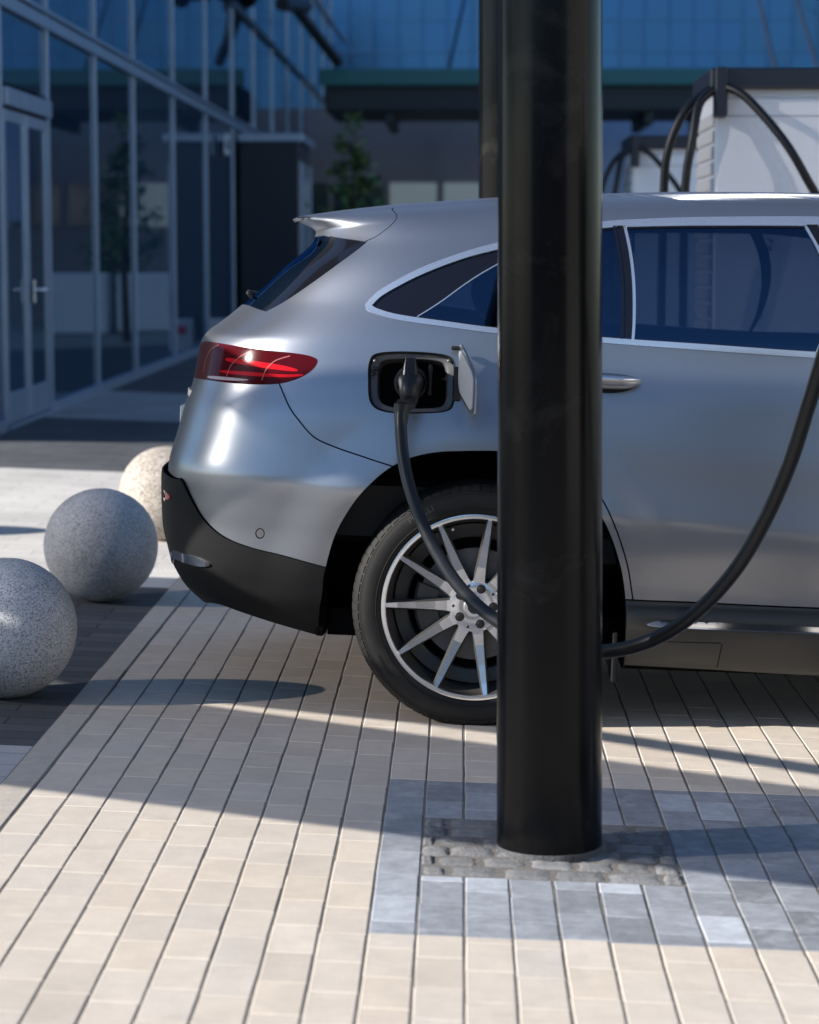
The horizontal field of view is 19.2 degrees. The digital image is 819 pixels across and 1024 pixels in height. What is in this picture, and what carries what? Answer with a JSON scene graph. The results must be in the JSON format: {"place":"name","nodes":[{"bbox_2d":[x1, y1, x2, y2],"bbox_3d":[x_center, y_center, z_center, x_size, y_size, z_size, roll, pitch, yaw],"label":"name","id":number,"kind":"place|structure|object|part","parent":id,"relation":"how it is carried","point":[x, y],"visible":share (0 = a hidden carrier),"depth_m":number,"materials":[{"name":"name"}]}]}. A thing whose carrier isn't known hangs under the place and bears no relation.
{"place":"outdoors","nodes":[
{"label":"outdoors","id":0,"kind":"place"},
{"bbox_2d":[0,745,32,783],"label":"pale granite band","id":1,"kind":"object","parent":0,"point":[11,756],"visible":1,"depth_m":6.69,"materials":[{"name":"grey stone"}]},
{"bbox_2d":[0,587,168,745],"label":"dark granite band","id":2,"kind":"object","parent":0,"point":[105,630],"visible":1,"depth_m":8.22,"materials":[{"name":"grey stone"}]},
{"bbox_2d":[0,558,76,698],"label":"granite ball","id":3,"kind":"object","parent":2,"relation":"on","point":[38,626],"visible":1,"depth_m":7.39,"materials":[{"name":"grey stone"}]},
{"bbox_2d":[44,488,157,601],"bbox_3d":[-1.223,0.128,9.579,0.450,0.446,0.452,-3,7,-23],"label":"granite ball","id":4,"kind":"object","parent":2,"relation":"on","point":[100,544],"visible":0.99,"depth_m":9.42,"materials":[{"name":"grey stone"}]},
{"bbox_2d":[0,468,178,587],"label":"pavement","id":5,"kind":"structure","parent":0,"point":[31,500],"depth_m":12.83,"materials":[{"name":"grey concrete"}]},
{"bbox_2d":[119,446,171,539],"bbox_3d":[-1.165,-0.092,11.586,0.453,0.448,0.453,1,6,9],"label":"granite ball","id":6,"kind":"object","parent":5,"relation":"on","point":[140,482],"visible":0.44,"depth_m":11.41,"materials":[{"name":"beige stone"}]},
{"bbox_2d":[0,417,179,471],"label":"pavement","id":7,"kind":"structure","parent":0,"point":[82,444],"depth_m":16.87,"materials":[{"name":"grey concrete"}]},
{"bbox_2d":[602,135,698,193],"bbox_3d":[2.538,-1.726,18.752,2.220,2.335,1.122,0,6,1],"label":"charging cabinet","id":8,"kind":"object","parent":7,"relation":"on","point":[642,167],"visible":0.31,"depth_m":18.38,"materials":[{"name":"grey metal"}]},
{"bbox_2d":[45,391,187,421],"bbox_3d":[0.724,-0.805,20.774,7.450,0.268,3.500,0,6,1],"label":"grey granite band","id":9,"kind":"object","parent":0,"point":[125,405],"depth_m":20.47,"materials":[{"name":"grey stone"}]},
{"bbox_2d":[109,355,197,393],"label":"pavement","id":10,"kind":"structure","parent":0,"point":[177,377],"depth_m":24.41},
{"bbox_2d":[209,319,223,329],"bbox_3d":[-2.407,-2.272,31.042,0.320,0.420,0.108,0,6,1],"label":"floor sign","id":11,"kind":"object","parent":10,"relation":"on","point":[213,322],"visible":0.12,"depth_m":30.98,"materials":[{"name":"grey"}]},
{"bbox_2d":[0,576,818,1023],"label":"beige paving","id":12,"kind":"structure","parent":0,"point":[230,979],"depth_m":5.75,"materials":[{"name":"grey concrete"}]},
{"bbox_2d":[479,0,497,198],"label":"steel pillar","id":13,"kind":"structure","parent":12,"relation":"on","point":[488,98],"depth_m":10.28,"materials":[{"name":"black metal"}]},
{"bbox_2d":[161,192,818,725],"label":"parked car","id":14,"kind":"object","parent":12,"relation":"on","point":[283,498],"visible":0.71,"depth_m":7.30,"materials":[{"name":"grey metal"}]},
{"bbox_3d":[-0.323,-0.801,8.108,0.420,0.248,1.399,2,6,1],"label":"rear window","id":15,"kind":"part","parent":14,"relation":"part of","materials":[{"name":"blue glass"}]},
{"bbox_3d":[0.358,-0.702,7.316,0.645,0.329,0.139,2,6,1],"label":"side window","id":16,"kind":"part","parent":14,"relation":"part of","materials":[{"name":"blue glass"}]},
{"bbox_3d":[0.851,-0.105,7.248,0.866,0.768,0.104,2,6,1],"label":"door","id":17,"kind":"part","parent":14,"relation":"part of","materials":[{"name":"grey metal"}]},
{"bbox_3d":[0.979,-0.681,7.304,0.622,0.366,0.147,2,6,1],"label":"side window","id":18,"kind":"part","parent":14,"relation":"part of","materials":[{"name":"blue glass"}]},
{"bbox_2d":[660,67,818,193],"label":"charging cabinet","id":19,"kind":"object","parent":12,"relation":"on","point":[756,129],"visible":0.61,"depth_m":11.53,"materials":[{"name":"grey metal"}]},
{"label":"sett bed","id":20,"kind":"structure","parent":12,"relation":"on","visible":0},
{"bbox_2d":[422,818,683,885],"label":"rough setts","id":21,"kind":"structure","parent":20,"relation":"on","point":[672,877],"depth_m":5.76,"materials":[{"name":"grey stone"}]},
{"bbox_2d":[496,0,602,862],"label":"steel pillar","id":22,"kind":"structure","parent":21,"relation":"on","point":[549,581],"depth_m":5.65,"materials":[{"name":"black metal"}]},
{"bbox_2d":[369,779,818,950],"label":"blue grey paving","id":23,"kind":"structure","parent":0,"point":[534,917],"depth_m":5.53,"materials":[{"name":"stone"}]},
{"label":"ground","id":24,"kind":"structure","parent":0,"visible":0},
{"bbox_2d":[0,577,189,828],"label":"edging course","id":25,"kind":"object","parent":24,"relation":"on","point":[18,784],"visible":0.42,"depth_m":7.38,"materials":[{"name":"stone"}]},
{"bbox_2d":[0,0,333,433],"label":"glass building","id":26,"kind":"structure","parent":24,"relation":"on","point":[120,256],"depth_m":23.85,"materials":[{"name":"grey metal"}]},
{"bbox_2d":[0,261,2,419],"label":"window pane","id":27,"kind":"structure","parent":26,"relation":"in","point":[1,370],"depth_m":17.51,"materials":[{"name":"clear glass"}]},
{"bbox_2d":[1,8,43,96],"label":"window pane","id":28,"kind":"structure","parent":26,"relation":"in","point":[22,41],"depth_m":18.35,"materials":[{"name":"blue glass"}]},
{"bbox_2d":[3,108,50,424],"bbox_3d":[-2.881,-1.880,18.512,0.153,2.300,1.840,0,6,1],"label":"door","id":29,"kind":"structure","parent":26,"relation":"in","point":[24,136],"depth_m":18.46,"materials":[{"name":"glass"}]},
{"bbox_2d":[32,0,42,5],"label":"window pane","id":30,"kind":"structure","parent":26,"relation":"in","point":[40,2],"depth_m":19.08,"materials":[{"name":"blue glass"}]},
{"bbox_2d":[48,0,91,34],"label":"window pane","id":31,"kind":"structure","parent":26,"relation":"in","point":[78,12],"depth_m":20.86,"materials":[{"name":"blue glass"}]},
{"bbox_2d":[49,33,96,399],"bbox_3d":[-2.903,-2.506,20.743,0.031,3.040,2.510,0,6,1],"label":"window pane","id":32,"kind":"structure","parent":26,"relation":"in","point":[70,67],"depth_m":20.73,"materials":[{"name":"blue glass"}]},
{"bbox_2d":[95,0,130,56],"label":"window pane","id":33,"kind":"structure","parent":26,"relation":"in","point":[113,17],"depth_m":23.26,"materials":[{"name":"blue glass"}]},
{"bbox_2d":[96,57,134,382],"bbox_3d":[-2.847,-2.785,23.302,0.031,3.040,2.560,0,6,1],"label":"window pane","id":34,"kind":"structure","parent":26,"relation":"in","point":[114,86],"depth_m":23.30,"materials":[{"name":"blue glass"}]},
{"bbox_2d":[134,0,171,80],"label":"window pane","id":35,"kind":"structure","parent":26,"relation":"in","point":[152,18],"depth_m":26.21,"materials":[{"name":"blue glass"}]},
{"bbox_2d":[135,78,174,368],"bbox_3d":[-2.782,-3.111,26.284,0.031,3.040,3.360,0,6,1],"label":"window pane","id":36,"kind":"structure","parent":26,"relation":"in","point":[153,107],"depth_m":26.25,"materials":[{"name":"blue glass"}]},
{"bbox_2d":[174,0,204,99],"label":"window pane","id":37,"kind":"structure","parent":26,"relation":"in","point":[189,71],"depth_m":29.60,"materials":[{"name":"blue glass"}]},
{"bbox_2d":[175,98,206,353],"bbox_3d":[-2.706,-3.490,29.763,0.032,3.040,3.560,0,6,1],"label":"window pane","id":38,"kind":"structure","parent":26,"relation":"in","point":[189,122],"depth_m":29.72,"materials":[{"name":"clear glass"}]},
{"bbox_2d":[206,0,231,114],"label":"window pane","id":39,"kind":"structure","parent":26,"relation":"in","point":[218,13],"depth_m":33.22,"materials":[{"name":"blue glass"}]},
{"bbox_2d":[207,115,233,318],"bbox_3d":[-2.627,-3.886,33.390,0.033,3.040,3.660,0,6,1],"label":"window pane","id":40,"kind":"structure","parent":26,"relation":"in","point":[220,186],"depth_m":33.31,"materials":[{"name":"blue glass"}]},
{"bbox_2d":[224,134,228,154],"bbox_3d":[-2.523,-5.073,33.384,0.034,0.280,0.450,0,6,1],"label":"wall sign","id":41,"kind":"object","parent":26,"relation":"attached to","point":[226,144],"visible":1,"depth_m":33.22,"materials":[{"name":"grey"}]},
{"bbox_2d":[234,129,240,309],"bbox_3d":[-2.547,-4.282,37.018,0.034,3.040,3.560,0,6,1],"label":"window pane","id":42,"kind":"structure","parent":26,"relation":"in","point":[236,144],"depth_m":35.95,"materials":[{"name":"blue glass"}]},
{"bbox_2d":[218,0,257,8],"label":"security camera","id":43,"kind":"object","parent":26,"relation":"attached to","point":[247,4],"visible":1,"depth_m":32.44,"materials":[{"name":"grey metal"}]},
{"bbox_2d":[233,10,252,126],"bbox_3d":[-2.548,-6.673,36.757,0.032,1.690,3.560,0,6,1],"label":"window pane","id":44,"kind":"structure","parent":26,"relation":"in","point":[242,32],"depth_m":36.72,"materials":[{"name":"blue glass"}]},
{"bbox_2d":[236,1,251,17],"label":"window pane","id":45,"kind":"structure","parent":26,"relation":"in","point":[249,11],"depth_m":37.70,"materials":[{"name":"blue glass"}]},
{"bbox_2d":[254,0,270,38],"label":"window pane","id":46,"kind":"structure","parent":26,"relation":"in","point":[262,8],"depth_m":40.57,"materials":[{"name":"blue glass"}]},
{"bbox_2d":[254,31,271,132],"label":"window pane","id":47,"kind":"structure","parent":26,"relation":"in","point":[263,103],"depth_m":40.39,"materials":[{"name":"blue glass"}]},
{"bbox_2d":[273,51,286,132],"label":"window pane","id":48,"kind":"structure","parent":26,"relation":"in","point":[279,67],"depth_m":44.14,"materials":[{"name":"blue glass"}]},
{"bbox_2d":[273,0,286,55],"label":"window pane","id":49,"kind":"structure","parent":26,"relation":"in","point":[279,17],"depth_m":44.33,"materials":[{"name":"blue glass"}]},
{"bbox_2d":[288,67,300,132],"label":"window pane","id":50,"kind":"structure","parent":26,"relation":"in","point":[294,81],"depth_m":48.09,"materials":[{"name":"blue glass"}]},
{"bbox_2d":[288,12,300,71],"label":"window pane","id":51,"kind":"structure","parent":26,"relation":"in","point":[293,23],"depth_m":48.03,"materials":[{"name":"blue glass"}]},
{"bbox_2d":[302,0,311,83],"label":"window pane","id":52,"kind":"structure","parent":26,"relation":"in","point":[306,38],"depth_m":52.07,"materials":[{"name":"blue glass"}]},
{"bbox_2d":[302,82,312,135],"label":"window pane","id":53,"kind":"structure","parent":26,"relation":"in","point":[307,96],"depth_m":51.46,"materials":[{"name":"blue glass"}]},
{"bbox_2d":[275,0,346,66],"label":"facade floodlight","id":54,"kind":"object","parent":26,"relation":"attached to","point":[299,9],"visible":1,"depth_m":42.36,"materials":[{"name":"grey metal"}]},
{"bbox_2d":[313,1,322,95],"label":"window pane","id":55,"kind":"structure","parent":26,"relation":"in","point":[317,14],"depth_m":55.69,"materials":[{"name":"blue glass"}]},
{"bbox_2d":[314,94,322,107],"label":"window pane","id":56,"kind":"structure","parent":26,"relation":"in","point":[318,103],"depth_m":55.70,"materials":[{"name":"blue glass"}]},
{"bbox_2d":[324,17,329,97],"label":"window pane","id":57,"kind":"structure","parent":26,"relation":"in","point":[326,24],"depth_m":59.35,"materials":[{"name":"blue glass"}]},
{"bbox_2d":[324,0,329,12],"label":"window pane","id":58,"kind":"structure","parent":26,"relation":"in","point":[327,2],"depth_m":59.74,"materials":[{"name":"blue glass"}]},
{"bbox_2d":[238,133,313,304],"bbox_3d":[-1.996,-4.120,36.732,0.950,3.100,2.780,0,6,1],"label":"entrance porch","id":59,"kind":"object","parent":24,"relation":"on","point":[275,185],"visible":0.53,"depth_m":35.39,"materials":[{"name":"black"}]},
{"bbox_2d":[303,177,309,251],"bbox_3d":[-1.586,-3.870,36.740,0.020,2.400,2.000,0,6,1],"label":"window","id":60,"kind":"structure","parent":59,"relation":"in","point":[308,181],"depth_m":37.11,"materials":[{"name":"glass"}]},
{"bbox_2d":[306,107,387,213],"bbox_3d":[-0.816,-4.298,36.337,1.460,3.526,1.140,0,6,1],"label":"tree","id":61,"kind":"object","parent":24,"relation":"on","point":[348,198],"visible":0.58,"depth_m":36.12,"materials":[{"name":"green plant"}]},
{"bbox_2d":[305,0,818,242],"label":"entrance canopy","id":62,"kind":"object","parent":24,"relation":"on","point":[419,132],"visible":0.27,"depth_m":49.61,"materials":[{"name":"grey"}]},
{"bbox_2d":[312,183,328,213],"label":"window","id":63,"kind":"structure","parent":62,"relation":"in","point":[320,191],"depth_m":51.56,"materials":[{"name":"glass"}]},
{"bbox_2d":[336,183,382,210],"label":"window","id":64,"kind":"structure","parent":62,"relation":"in","point":[373,191],"depth_m":51.54,"materials":[{"name":"glass"}]},
{"bbox_2d":[390,183,435,204],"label":"window","id":65,"kind":"structure","parent":62,"relation":"in","point":[400,193],"depth_m":51.50,"materials":[{"name":"grey glass"}]},
{"bbox_2d":[443,183,478,200],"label":"window","id":66,"kind":"structure","parent":62,"relation":"in","point":[451,191],"depth_m":51.48,"materials":[{"name":"grey glass"}]},
{"bbox_2d":[331,0,818,68],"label":"office tower","id":67,"kind":"structure","parent":24,"relation":"on","point":[398,34],"depth_m":73.75,"materials":[{"name":"blue metal"}]},
{"bbox_2d":[331,0,818,19],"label":"window","id":68,"kind":"structure","parent":67,"relation":"in","point":[340,9],"depth_m":73.65,"materials":[{"name":"blue glass"}]},
{"bbox_2d":[332,52,818,68],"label":"window","id":69,"kind":"structure","parent":67,"relation":"in","point":[408,60],"depth_m":73.81,"materials":[{"name":"blue glass"}]},
{"bbox_2d":[332,20,818,51],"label":"window","id":70,"kind":"structure","parent":67,"relation":"in","point":[631,38],"depth_m":73.74,"materials":[{"name":"blue glass"}]},
{"bbox_3d":[1.225,0.023,5.460,0.445,1.770,0.320,0,6,1],"label":"charge post","id":71,"kind":"object","parent":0,"visible":0},
{"bbox_2d":[394,346,818,658],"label":"charging cable","id":72,"kind":"object","parent":71,"relation":"attached to","point":[410,383],"visible":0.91,"depth_m":6.02,"materials":[{"name":"black rubber"}]}
]}

